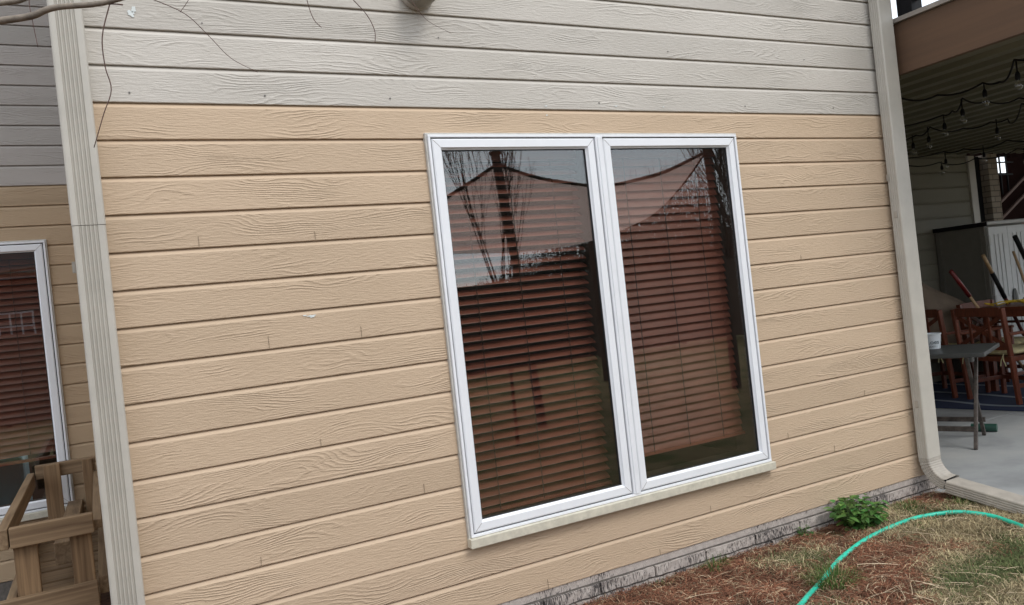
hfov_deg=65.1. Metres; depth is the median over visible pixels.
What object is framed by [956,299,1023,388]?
chair
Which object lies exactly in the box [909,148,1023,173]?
string light
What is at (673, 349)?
window
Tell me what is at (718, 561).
grass tuft
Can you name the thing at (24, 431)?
window
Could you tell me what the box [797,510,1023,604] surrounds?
garden hose
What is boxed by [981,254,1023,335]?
leaning tool
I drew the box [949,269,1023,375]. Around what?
leaning tool
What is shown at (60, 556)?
lumber frame
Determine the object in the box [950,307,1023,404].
chair
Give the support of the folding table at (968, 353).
on the patio slab
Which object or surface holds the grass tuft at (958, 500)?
on the ground at (105, 599)
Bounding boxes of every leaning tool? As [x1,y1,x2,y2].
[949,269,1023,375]
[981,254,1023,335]
[1012,235,1023,259]
[1012,251,1023,282]
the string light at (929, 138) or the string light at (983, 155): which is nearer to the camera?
the string light at (929, 138)
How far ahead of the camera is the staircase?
12.64 m
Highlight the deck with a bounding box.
[893,0,1023,155]
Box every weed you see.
[795,525,813,535]
[823,493,889,530]
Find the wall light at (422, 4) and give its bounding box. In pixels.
[402,0,434,10]
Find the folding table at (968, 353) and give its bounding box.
[929,343,999,449]
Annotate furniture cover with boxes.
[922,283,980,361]
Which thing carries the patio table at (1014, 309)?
on the rug
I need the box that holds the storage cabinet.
[933,218,1023,376]
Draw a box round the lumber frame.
[0,456,109,604]
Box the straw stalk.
[634,499,1023,604]
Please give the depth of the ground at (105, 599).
3.94 m
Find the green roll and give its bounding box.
[971,423,997,431]
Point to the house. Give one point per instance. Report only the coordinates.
(516, 302)
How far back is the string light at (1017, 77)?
5.46 m
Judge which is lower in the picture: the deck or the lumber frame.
the lumber frame
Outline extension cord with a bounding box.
[984,299,1023,305]
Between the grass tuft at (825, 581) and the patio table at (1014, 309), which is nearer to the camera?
the grass tuft at (825, 581)
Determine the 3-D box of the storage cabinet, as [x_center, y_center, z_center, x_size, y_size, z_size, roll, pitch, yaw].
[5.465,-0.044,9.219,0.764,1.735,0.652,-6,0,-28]
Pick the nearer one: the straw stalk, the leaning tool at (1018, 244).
the straw stalk
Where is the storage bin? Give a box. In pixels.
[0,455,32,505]
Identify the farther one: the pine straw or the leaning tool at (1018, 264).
the leaning tool at (1018, 264)
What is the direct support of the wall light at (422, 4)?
attached to the house
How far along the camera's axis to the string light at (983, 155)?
8.75 m
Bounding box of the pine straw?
[574,490,1020,604]
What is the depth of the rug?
7.90 m
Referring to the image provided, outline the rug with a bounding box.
[933,375,1023,410]
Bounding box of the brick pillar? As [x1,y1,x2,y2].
[975,154,1002,221]
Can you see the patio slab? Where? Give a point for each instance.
(995, 459)
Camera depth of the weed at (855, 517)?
4.43 m
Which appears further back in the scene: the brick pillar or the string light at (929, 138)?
the brick pillar
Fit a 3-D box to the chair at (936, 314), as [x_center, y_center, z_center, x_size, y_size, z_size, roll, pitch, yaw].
[4.491,0.500,8.371,0.562,0.909,0.610,-6,0,-16]
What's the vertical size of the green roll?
0.064 m
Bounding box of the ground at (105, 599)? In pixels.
[100,494,1023,604]
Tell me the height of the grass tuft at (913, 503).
0.053 m
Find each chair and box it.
[925,309,990,397]
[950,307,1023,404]
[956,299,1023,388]
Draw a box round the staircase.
[966,152,1023,223]
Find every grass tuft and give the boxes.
[696,553,730,572]
[795,557,873,592]
[891,498,925,511]
[945,496,977,506]
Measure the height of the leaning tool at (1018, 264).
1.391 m
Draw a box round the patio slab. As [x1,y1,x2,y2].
[934,408,1023,495]
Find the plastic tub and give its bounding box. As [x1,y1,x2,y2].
[927,332,940,349]
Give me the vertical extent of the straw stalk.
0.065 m
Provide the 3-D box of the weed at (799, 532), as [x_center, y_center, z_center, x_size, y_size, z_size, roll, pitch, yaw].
[1.606,1.272,4.428,0.107,0.076,0.082,-6,0,-28]
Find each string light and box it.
[901,59,1023,104]
[904,97,1023,136]
[906,103,1023,154]
[908,140,1023,167]
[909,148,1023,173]
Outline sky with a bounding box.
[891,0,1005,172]
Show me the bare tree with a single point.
(40, 12)
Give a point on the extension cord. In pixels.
(1011, 301)
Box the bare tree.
[0,0,449,147]
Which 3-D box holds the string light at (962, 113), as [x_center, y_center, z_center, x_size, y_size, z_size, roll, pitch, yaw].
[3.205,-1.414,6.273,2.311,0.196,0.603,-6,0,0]
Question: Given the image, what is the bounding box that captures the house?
[0,0,1023,604]
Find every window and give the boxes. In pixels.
[0,239,74,523]
[423,133,775,548]
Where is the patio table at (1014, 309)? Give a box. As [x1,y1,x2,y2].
[980,302,1023,390]
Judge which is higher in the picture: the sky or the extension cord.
the sky

